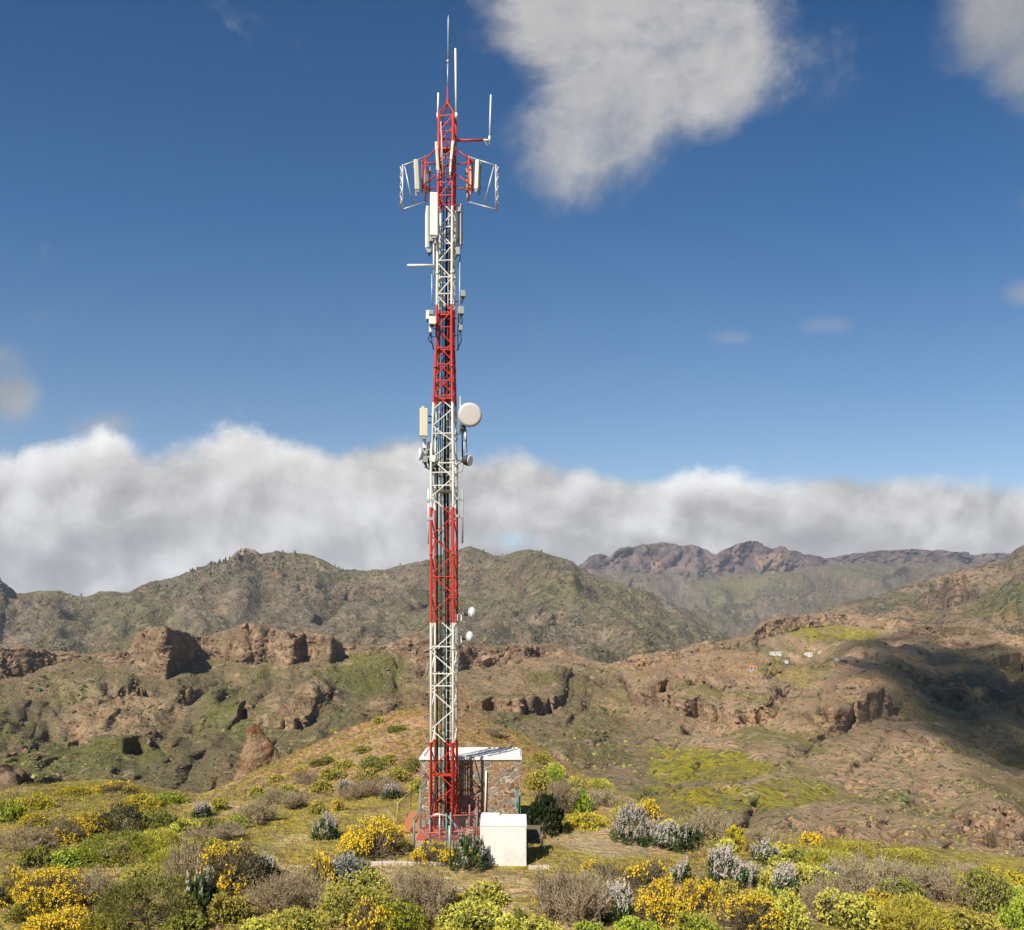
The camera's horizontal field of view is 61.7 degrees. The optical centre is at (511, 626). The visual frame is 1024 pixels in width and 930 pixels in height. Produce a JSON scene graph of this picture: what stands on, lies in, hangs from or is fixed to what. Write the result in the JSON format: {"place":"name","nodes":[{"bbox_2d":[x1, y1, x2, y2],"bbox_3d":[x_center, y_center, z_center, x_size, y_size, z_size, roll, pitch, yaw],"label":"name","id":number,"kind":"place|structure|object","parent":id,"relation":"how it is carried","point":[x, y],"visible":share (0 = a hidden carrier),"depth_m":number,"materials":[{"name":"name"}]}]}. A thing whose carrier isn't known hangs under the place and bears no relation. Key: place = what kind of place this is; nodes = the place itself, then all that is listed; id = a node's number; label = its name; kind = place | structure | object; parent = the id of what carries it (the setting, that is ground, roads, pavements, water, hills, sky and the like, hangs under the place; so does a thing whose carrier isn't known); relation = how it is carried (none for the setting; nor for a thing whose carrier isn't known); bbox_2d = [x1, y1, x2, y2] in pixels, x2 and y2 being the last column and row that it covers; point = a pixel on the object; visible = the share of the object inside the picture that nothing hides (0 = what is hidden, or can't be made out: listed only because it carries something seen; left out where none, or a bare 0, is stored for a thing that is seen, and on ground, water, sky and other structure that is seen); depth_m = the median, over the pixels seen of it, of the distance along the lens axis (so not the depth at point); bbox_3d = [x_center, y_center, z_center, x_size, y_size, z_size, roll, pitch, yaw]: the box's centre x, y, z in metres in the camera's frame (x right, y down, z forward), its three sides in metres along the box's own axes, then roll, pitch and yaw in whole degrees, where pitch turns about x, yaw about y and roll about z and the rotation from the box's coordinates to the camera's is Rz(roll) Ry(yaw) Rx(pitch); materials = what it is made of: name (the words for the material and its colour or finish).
{"place":"outdoors","nodes":[
{"label":"outdoors","id":0,"kind":"place"},
{"bbox_2d":[0,546,731,663],"bbox_3d":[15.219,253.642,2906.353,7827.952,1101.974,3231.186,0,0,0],"label":"mountains","id":1,"kind":"structure","parent":0,"point":[105,637],"depth_m":2558.99,"materials":[{"name":"brown stone"}]},
{"bbox_2d":[7,548,727,641],"bbox_3d":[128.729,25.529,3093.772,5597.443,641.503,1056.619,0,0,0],"label":"mountain pines","id":2,"kind":"object","parent":1,"relation":"on","point":[255,561],"visible":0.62,"depth_m":2874.98,"materials":[{"name":"green plant"}]},
{"bbox_2d":[0,546,1023,662],"bbox_3d":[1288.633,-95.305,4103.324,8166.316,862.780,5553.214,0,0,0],"label":"mountain scrub","id":3,"kind":"object","parent":1,"relation":"on","point":[484,639],"visible":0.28,"depth_m":2650.74,"materials":[{"name":"green plant"}]},
{"bbox_2d":[0,612,1023,857],"bbox_3d":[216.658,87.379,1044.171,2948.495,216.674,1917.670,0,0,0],"label":"hills","id":4,"kind":"structure","parent":0,"point":[900,682],"depth_m":563.73,"materials":[{"name":"brown stone"}]},
{"bbox_2d":[234,724,279,779],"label":"rock pinnacle","id":5,"kind":"object","parent":4,"relation":"on","point":[259,749],"visible":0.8,"depth_m":103.64,"materials":[{"name":"brown stone"}]},
{"bbox_2d":[0,623,1023,856],"bbox_3d":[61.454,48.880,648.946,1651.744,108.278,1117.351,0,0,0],"label":"hillside scrub","id":6,"kind":"object","parent":4,"relation":"on","point":[542,733],"visible":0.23,"depth_m":459.77,"materials":[{"name":"green plant"}]},
{"bbox_2d":[0,614,1023,854],"bbox_3d":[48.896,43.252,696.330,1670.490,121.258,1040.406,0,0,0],"label":"boulders","id":7,"kind":"object","parent":4,"relation":"on","point":[486,659],"visible":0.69,"depth_m":652.21,"materials":[{"name":"brown stone"}]},
{"bbox_2d":[0,707,1023,929],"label":"ground","id":8,"kind":"structure","parent":0,"point":[601,841],"depth_m":30.23,"materials":[{"name":"green plant"}]},
{"bbox_2d":[0,798,27,822],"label":"spurge bush","id":9,"kind":"object","parent":8,"relation":"on","point":[12,812],"visible":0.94,"depth_m":32.88,"materials":[{"name":"green plant"}]},
{"bbox_2d":[0,764,34,788],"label":"dark rock","id":10,"kind":"object","parent":8,"relation":"on","point":[10,775],"visible":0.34,"depth_m":57.38,"materials":[{"name":"brown stone"}]},
{"bbox_2d":[0,865,36,911],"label":"broom bush","id":11,"kind":"object","parent":8,"relation":"on","point":[5,897],"visible":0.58,"depth_m":23.01,"materials":[{"name":"yellow plant"}]},
{"bbox_2d":[3,896,54,924],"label":"spurge bush","id":12,"kind":"object","parent":8,"relation":"on","point":[14,912],"visible":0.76,"depth_m":21.82,"materials":[{"name":"green plant"}]},
{"bbox_2d":[0,821,59,856],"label":"dry shrub","id":13,"kind":"object","parent":8,"relation":"on","point":[35,839],"visible":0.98,"depth_m":28.68,"materials":[{"name":"brown plant"}]},
{"bbox_2d":[11,791,56,810],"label":"spurge bush","id":14,"kind":"object","parent":8,"relation":"on","point":[41,801],"visible":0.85,"depth_m":35.37,"materials":[{"name":"yellow plant"}]},
{"bbox_2d":[14,842,55,869],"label":"spurge bush","id":15,"kind":"object","parent":8,"relation":"on","point":[31,857],"visible":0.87,"depth_m":26.59,"materials":[{"name":"green plant"}]},
{"bbox_2d":[9,865,98,919],"bbox_3d":[-12.213,7.028,22.930,2.280,1.292,2.611,-1,-3,-17],"label":"broom bush","id":16,"kind":"object","parent":8,"relation":"on","point":[53,889],"visible":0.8,"depth_m":22.54,"materials":[{"name":"yellow plant"}]},
{"bbox_2d":[20,904,92,929],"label":"broom bush","id":17,"kind":"object","parent":8,"relation":"on","point":[64,918],"visible":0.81,"depth_m":20.70,"materials":[{"name":"yellow plant"}]},
{"bbox_2d":[36,815,98,845],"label":"broom bush","id":18,"kind":"object","parent":8,"relation":"on","point":[67,829],"visible":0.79,"depth_m":30.08,"materials":[{"name":"yellow plant"}]},
{"bbox_2d":[44,846,98,868],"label":"spurge bush","id":19,"kind":"object","parent":8,"relation":"on","point":[60,858],"visible":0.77,"depth_m":26.68,"materials":[{"name":"green plant"}]},
{"bbox_2d":[66,862,119,905],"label":"dry shrub","id":20,"kind":"object","parent":8,"relation":"on","point":[94,885],"visible":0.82,"depth_m":22.95,"materials":[{"name":"brown plant"}]},
{"bbox_2d":[65,827,155,868],"bbox_3d":[-12.852,7.115,27.469,2.623,1.049,2.663,6,11,28],"label":"bush","id":21,"kind":"object","parent":8,"relation":"on","point":[104,856],"visible":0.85,"depth_m":27.26,"materials":[{"name":"green plant"}]},
{"bbox_2d":[89,780,143,794],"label":"broom bush","id":22,"kind":"object","parent":8,"relation":"on","point":[119,786],"visible":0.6,"depth_m":42.17,"materials":[{"name":"yellow plant"}]},
{"bbox_2d":[96,802,143,834],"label":"evergreen bush","id":23,"kind":"object","parent":8,"relation":"on","point":[134,815],"visible":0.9,"depth_m":31.12,"materials":[{"name":"green plant"}]},
{"bbox_2d":[119,861,164,885],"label":"spurge bush","id":24,"kind":"object","parent":8,"relation":"on","point":[133,875],"visible":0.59,"depth_m":24.95,"materials":[{"name":"green plant"}]},
{"bbox_2d":[82,868,209,929],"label":"feathery bush","id":25,"kind":"object","parent":8,"relation":"on","point":[115,894],"visible":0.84,"depth_m":21.16,"materials":[{"name":"green plant"}]},
{"bbox_2d":[132,809,178,830],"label":"spurge bush","id":26,"kind":"object","parent":8,"relation":"on","point":[154,820],"visible":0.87,"depth_m":31.91,"materials":[{"name":"green plant"}]},
{"bbox_2d":[128,827,184,853],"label":"feathery bush","id":27,"kind":"object","parent":8,"relation":"on","point":[157,836],"visible":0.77,"depth_m":28.68,"materials":[{"name":"green plant"}]},
{"bbox_2d":[159,907,206,929],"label":"spurge bush","id":28,"kind":"object","parent":8,"relation":"on","point":[168,924],"visible":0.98,"depth_m":20.69,"materials":[{"name":"green plant"}]},
{"bbox_2d":[157,832,217,883],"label":"dry shrub","id":29,"kind":"object","parent":8,"relation":"on","point":[190,857],"visible":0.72,"depth_m":24.46,"materials":[{"name":"brown plant"}]},
{"bbox_2d":[179,853,218,917],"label":"bugloss bush","id":30,"kind":"object","parent":8,"relation":"on","point":[204,891],"visible":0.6,"depth_m":21.92,"materials":[{"name":"green plant"}]},
{"bbox_2d":[181,819,246,839],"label":"dry shrub","id":31,"kind":"object","parent":8,"relation":"on","point":[220,831],"visible":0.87,"depth_m":29.95,"materials":[{"name":"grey plant"}]},
{"bbox_2d":[182,838,270,895],"bbox_3d":[-8.146,6.969,24.632,2.422,1.728,2.320,0,0,-43],"label":"broom bush","id":32,"kind":"object","parent":8,"relation":"on","point":[237,867],"visible":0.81,"depth_m":24.44,"materials":[{"name":"yellow plant"}]},
{"bbox_2d":[204,891,250,928],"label":"spurge bush","id":33,"kind":"object","parent":8,"relation":"on","point":[224,912],"visible":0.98,"depth_m":21.59,"materials":[{"name":"green plant"}]},
{"bbox_2d":[229,794,284,824],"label":"dry shrub","id":34,"kind":"object","parent":8,"relation":"on","point":[256,812],"visible":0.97,"depth_m":32.62,"materials":[{"name":"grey plant"}]},
{"bbox_2d":[228,866,309,915],"bbox_3d":[-6.374,6.983,22.548,2.295,1.370,1.977,0,0,-24],"label":"dry shrub","id":35,"kind":"object","parent":8,"relation":"on","point":[274,882],"visible":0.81,"depth_m":22.43,"materials":[{"name":"brown plant"}]},
{"bbox_2d":[265,905,330,929],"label":"spurge bush","id":36,"kind":"object","parent":8,"relation":"on","point":[296,918],"visible":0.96,"depth_m":20.82,"materials":[{"name":"green plant"}]},
{"bbox_2d":[275,862,340,911],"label":"dry shrub","id":37,"kind":"object","parent":8,"relation":"on","point":[314,891],"visible":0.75,"depth_m":22.40,"materials":[{"name":"brown plant"}]},
{"bbox_2d":[302,849,335,886],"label":"broom bush","id":38,"kind":"object","parent":8,"relation":"on","point":[323,864],"visible":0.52,"depth_m":24.43,"materials":[{"name":"yellow plant"}]},
{"bbox_2d":[309,807,338,840],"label":"bugloss bush","id":39,"kind":"object","parent":8,"relation":"on","point":[328,825],"visible":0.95,"depth_m":30.09,"materials":[{"name":"white plant"}]},
{"bbox_2d":[319,849,375,885],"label":"bugloss bush","id":40,"kind":"object","parent":8,"relation":"on","point":[343,864],"visible":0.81,"depth_m":24.76,"materials":[{"name":"grey plant"}]},
{"bbox_2d":[313,865,411,929],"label":"spurge bush","id":41,"kind":"object","parent":8,"relation":"on","point":[345,909],"visible":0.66,"depth_m":21.71,"materials":[{"name":"green plant"}]},
{"bbox_2d":[336,813,409,860],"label":"broom bush","id":42,"kind":"object","parent":8,"relation":"on","point":[359,844],"visible":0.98,"depth_m":27.67,"materials":[{"name":"yellow plant"}]},
{"bbox_2d":[345,894,400,929],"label":"broom bush","id":43,"kind":"object","parent":8,"relation":"on","point":[366,917],"visible":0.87,"depth_m":20.90,"materials":[{"name":"yellow plant"}]},
{"bbox_2d":[345,773,409,796],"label":"dry shrub","id":44,"kind":"object","parent":8,"relation":"on","point":[370,786],"visible":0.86,"depth_m":37.43,"materials":[{"name":"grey plant"}]},
{"bbox_2d":[371,896,427,929],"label":"spurge bush","id":45,"kind":"object","parent":8,"relation":"on","point":[406,922],"visible":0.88,"depth_m":20.88,"materials":[{"name":"green plant"}]},
{"bbox_2d":[386,858,467,920],"bbox_3d":[-2.156,6.833,21.944,1.825,1.871,1.528,0,0,14],"label":"dry shrub","id":46,"kind":"object","parent":8,"relation":"on","point":[425,894],"visible":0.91,"depth_m":21.75,"materials":[{"name":"brown plant"}]},
{"bbox_2d":[407,839,454,866],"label":"broom bush","id":47,"kind":"object","parent":8,"relation":"on","point":[435,854],"visible":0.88,"depth_m":27.05,"materials":[{"name":"yellow plant"}]},
{"bbox_2d":[413,780,478,851],"bbox_3d":[-2.226,6.525,29.177,2.102,2.152,3.398,0,0,0],"label":"compound fence","id":48,"kind":"object","parent":8,"relation":"on","point":[475,818],"visible":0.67,"depth_m":28.76,"materials":[{"name":"metal"}]},
{"bbox_2d":[400,15,498,848],"bbox_3d":[-2.133,-6.889,29.759,3.376,28.918,2.082,0,0,0],"label":"radio mast","id":49,"kind":"object","parent":8,"relation":"on","point":[469,414],"visible":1,"depth_m":29.78,"materials":[{"name":"metal"}]},
{"bbox_2d":[448,825,489,873],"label":"bugloss bush","id":50,"kind":"object","parent":8,"relation":"on","point":[476,844],"visible":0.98,"depth_m":26.24,"materials":[{"name":"green plant"}]},
{"bbox_2d":[419,747,521,825],"bbox_3d":[-1.498,6.139,32.163,3.717,2.842,2.485,0,0,0],"label":"stone hut","id":51,"kind":"object","parent":8,"relation":"on","point":[490,777],"visible":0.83,"depth_m":31.00,"materials":[{"name":"brown stone"}]},
{"bbox_2d":[434,896,509,929],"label":"spurge bush","id":52,"kind":"object","parent":8,"relation":"on","point":[466,917],"visible":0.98,"depth_m":21.01,"materials":[{"name":"green plant"}]},
{"bbox_2d":[461,877,509,909],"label":"spurge bush","id":53,"kind":"object","parent":8,"relation":"on","point":[493,892],"visible":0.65,"depth_m":22.98,"materials":[{"name":"yellow plant"}]},
{"bbox_2d":[480,812,526,865],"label":"whitewashed block","id":54,"kind":"structure","parent":8,"relation":"on","point":[504,839],"depth_m":26.80,"materials":[{"name":"white paint"}]},
{"bbox_2d":[0,708,1017,929],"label":"stones","id":55,"kind":"object","parent":8,"relation":"on","point":[218,926],"visible":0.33,"depth_m":45.58,"materials":[{"name":"stone"}]},
{"bbox_2d":[0,781,1022,929],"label":"meadow flowers","id":56,"kind":"object","parent":8,"relation":"on","point":[412,848],"visible":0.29,"depth_m":29.37,"materials":[{"name":"yellow plant"}]},
{"bbox_2d":[0,706,1023,929],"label":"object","id":57,"kind":"object","parent":8,"relation":"on","point":[17,794],"visible":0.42,"depth_m":38.82,"materials":[{"name":"green plant"}]},
{"bbox_2d":[523,768,552,790],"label":"spurge bush","id":58,"kind":"object","parent":8,"relation":"on","point":[539,779],"visible":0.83,"depth_m":39.56,"materials":[{"name":"yellow plant"}]},
{"bbox_2d":[517,914,562,929],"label":"spurge bush","id":59,"kind":"object","parent":8,"relation":"on","point":[533,924],"visible":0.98,"depth_m":20.85,"materials":[{"name":"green plant"}]},
{"bbox_2d":[527,792,567,838],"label":"evergreen bush","id":60,"kind":"object","parent":8,"relation":"on","point":[550,802],"visible":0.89,"depth_m":30.51,"materials":[{"name":"green plant"}]},
{"bbox_2d":[532,770,584,812],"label":"dry shrub","id":61,"kind":"object","parent":8,"relation":"on","point":[563,795],"visible":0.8,"depth_m":34.28,"materials":[{"name":"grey plant"}]},
{"bbox_2d":[527,854,594,922],"bbox_3d":[1.151,6.775,21.856,1.608,1.986,1.693,0,0,25],"label":"dry shrub","id":62,"kind":"object","parent":8,"relation":"on","point":[543,891],"visible":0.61,"depth_m":21.75,"materials":[{"name":"brown plant"}]},
{"bbox_2d":[549,870,613,929],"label":"dry shrub","id":63,"kind":"object","parent":8,"relation":"on","point":[586,903],"visible":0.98,"depth_m":21.10,"materials":[{"name":"brown plant"}]},
{"bbox_2d":[565,811,611,831],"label":"spurge bush","id":64,"kind":"object","parent":8,"relation":"on","point":[579,820],"visible":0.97,"depth_m":31.82,"materials":[{"name":"yellow plant"}]},
{"bbox_2d":[579,859,633,885],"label":"broom bush","id":65,"kind":"object","parent":8,"relation":"on","point":[615,870],"visible":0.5,"depth_m":25.20,"materials":[{"name":"yellow plant"}]},
{"bbox_2d":[599,877,634,925],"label":"bugloss bush","id":66,"kind":"object","parent":8,"relation":"on","point":[621,898],"visible":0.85,"depth_m":21.66,"materials":[{"name":"white plant"}]},
{"bbox_2d":[608,801,657,847],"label":"bugloss bush","id":67,"kind":"object","parent":8,"relation":"on","point":[629,814],"visible":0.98,"depth_m":29.53,"materials":[{"name":"grey plant"}]},
{"bbox_2d":[613,914,661,929],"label":"spurge bush","id":68,"kind":"object","parent":8,"relation":"on","point":[634,922],"visible":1,"depth_m":20.83,"materials":[{"name":"green plant"}]},
{"bbox_2d":[613,853,673,893],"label":"broom bush","id":69,"kind":"object","parent":8,"relation":"on","point":[636,870],"visible":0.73,"depth_m":23.99,"materials":[{"name":"yellow plant"}]},
{"bbox_2d":[637,817,686,851],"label":"bugloss bush","id":70,"kind":"object","parent":8,"relation":"on","point":[658,832],"visible":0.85,"depth_m":28.86,"materials":[{"name":"white plant"}]},
{"bbox_2d":[633,877,694,927],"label":"broom bush","id":71,"kind":"object","parent":8,"relation":"on","point":[659,903],"visible":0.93,"depth_m":21.70,"materials":[{"name":"yellow plant"}]},
{"bbox_2d":[667,821,704,853],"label":"bugloss bush","id":72,"kind":"object","parent":8,"relation":"on","point":[691,834],"visible":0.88,"depth_m":28.63,"materials":[{"name":"green plant"}]},
{"bbox_2d":[673,910,723,929],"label":"spurge bush","id":73,"kind":"object","parent":8,"relation":"on","point":[695,923],"visible":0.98,"depth_m":20.84,"materials":[{"name":"green plant"}]},
{"bbox_2d":[679,876,721,914],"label":"broom bush","id":74,"kind":"object","parent":8,"relation":"on","point":[703,894],"visible":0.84,"depth_m":22.59,"materials":[{"name":"yellow plant"}]},
{"bbox_2d":[678,801,732,840],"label":"dry shrub","id":75,"kind":"object","parent":8,"relation":"on","point":[709,825],"visible":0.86,"depth_m":30.40,"materials":[{"name":"beige plant"}]},
{"bbox_2d":[699,841,741,888],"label":"bugloss bush","id":76,"kind":"object","parent":8,"relation":"on","point":[719,859],"visible":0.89,"depth_m":24.59,"materials":[{"name":"white plant"}]},
{"bbox_2d":[709,876,745,914],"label":"spurge bush","id":77,"kind":"object","parent":8,"relation":"on","point":[727,891],"visible":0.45,"depth_m":22.64,"materials":[{"name":"yellow plant"}]},
{"bbox_2d":[724,856,765,890],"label":"bugloss bush","id":78,"kind":"object","parent":8,"relation":"on","point":[748,872],"visible":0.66,"depth_m":24.60,"materials":[{"name":"grey plant"}]},
{"bbox_2d":[710,889,787,929],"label":"broom bush","id":79,"kind":"object","parent":8,"relation":"on","point":[740,918],"visible":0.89,"depth_m":20.98,"materials":[{"name":"yellow plant"}]},
{"bbox_2d":[740,885,812,929],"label":"spurge bush","id":80,"kind":"object","parent":8,"relation":"on","point":[791,908],"visible":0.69,"depth_m":20.90,"materials":[{"name":"green plant"}]},
{"bbox_2d":[768,860,801,897],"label":"bugloss bush","id":81,"kind":"object","parent":8,"relation":"on","point":[779,880],"visible":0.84,"depth_m":23.58,"materials":[{"name":"white plant"}]},
{"bbox_2d":[757,848,814,898],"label":"spurge bush","id":82,"kind":"object","parent":8,"relation":"on","point":[769,870],"visible":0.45,"depth_m":24.14,"materials":[{"name":"yellow plant"}]},
{"bbox_2d":[799,879,842,919],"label":"dry shrub","id":83,"kind":"object","parent":8,"relation":"on","point":[808,903],"visible":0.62,"depth_m":21.90,"materials":[{"name":"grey plant"}]},
{"bbox_2d":[798,869,864,906],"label":"dry shrub","id":84,"kind":"object","parent":8,"relation":"on","point":[830,884],"visible":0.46,"depth_m":23.17,"materials":[{"name":"grey plant"}]},
{"bbox_2d":[798,844,874,878],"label":"feathery bush","id":85,"kind":"object","parent":8,"relation":"on","point":[821,853],"visible":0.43,"depth_m":26.71,"materials":[{"name":"yellow plant"}]},
{"bbox_2d":[812,887,882,929],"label":"spurge bush","id":86,"kind":"object","parent":8,"relation":"on","point":[850,916],"visible":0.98,"depth_m":21.19,"materials":[{"name":"green plant"}]},
{"bbox_2d":[818,838,876,863],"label":"feathery bush","id":87,"kind":"object","parent":8,"relation":"on","point":[865,848],"visible":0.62,"depth_m":30.38,"materials":[{"name":"yellow plant"}]},
{"bbox_2d":[817,839,915,896],"bbox_3d":[10.114,6.915,24.185,2.929,1.565,2.847,-9,8,-28],"label":"dry shrub","id":88,"kind":"object","parent":8,"relation":"on","point":[861,874],"visible":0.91,"depth_m":23.94,"materials":[{"name":"brown plant"}]},
{"bbox_2d":[875,876,931,907],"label":"spurge bush","id":89,"kind":"object","parent":8,"relation":"on","point":[906,883],"visible":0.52,"depth_m":23.18,"materials":[{"name":"green plant"}]},
{"bbox_2d":[874,847,934,864],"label":"feathery bush","id":90,"kind":"object","parent":8,"relation":"on","point":[917,854],"visible":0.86,"depth_m":30.02,"materials":[{"name":"yellow plant"}]},
{"bbox_2d":[860,891,961,929],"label":"feathery bush","id":91,"kind":"object","parent":8,"relation":"on","point":[929,913],"visible":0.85,"depth_m":21.06,"materials":[{"name":"green plant"}]},
{"bbox_2d":[902,857,1003,909],"bbox_3d":[11.934,6.982,23.232,2.721,1.376,1.944,0,0,44],"label":"dry shrub","id":92,"kind":"object","parent":8,"relation":"on","point":[932,878],"visible":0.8,"depth_m":23.21,"materials":[{"name":"grey plant"}]},
{"bbox_2d":[938,904,1001,929],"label":"spurge bush","id":93,"kind":"object","parent":8,"relation":"on","point":[986,925],"visible":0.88,"depth_m":20.84,"materials":[{"name":"green plant"}]},
{"bbox_2d":[955,865,1014,915],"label":"spurge bush","id":94,"kind":"object","parent":8,"relation":"on","point":[991,905],"visible":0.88,"depth_m":22.39,"materials":[{"name":"green plant"}]},
{"bbox_2d":[995,895,1023,929],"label":"spurge bush","id":95,"kind":"object","parent":8,"relation":"on","point":[1014,915],"visible":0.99,"depth_m":21.27,"materials":[{"name":"green plant"}]},
{"bbox_2d":[0,0,1023,596],"label":"sky","id":96,"kind":"structure","parent":0,"point":[742,271],"materials":[{"name":"blue"}]},
{"bbox_2d":[578,541,1009,637],"bbox_3d":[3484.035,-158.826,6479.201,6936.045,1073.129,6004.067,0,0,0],"label":"mountains","id":97,"kind":"structure","parent":0,"point":[673,559],"depth_m":6601.59,"materials":[{"name":"stone"}]},
{"bbox_2d":[817,545,1023,636],"bbox_3d":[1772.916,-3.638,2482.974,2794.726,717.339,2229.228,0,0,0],"label":"mountains","id":98,"kind":"structure","parent":0,"point":[951,594],"depth_m":2397.47,"materials":[{"name":"brown stone"}]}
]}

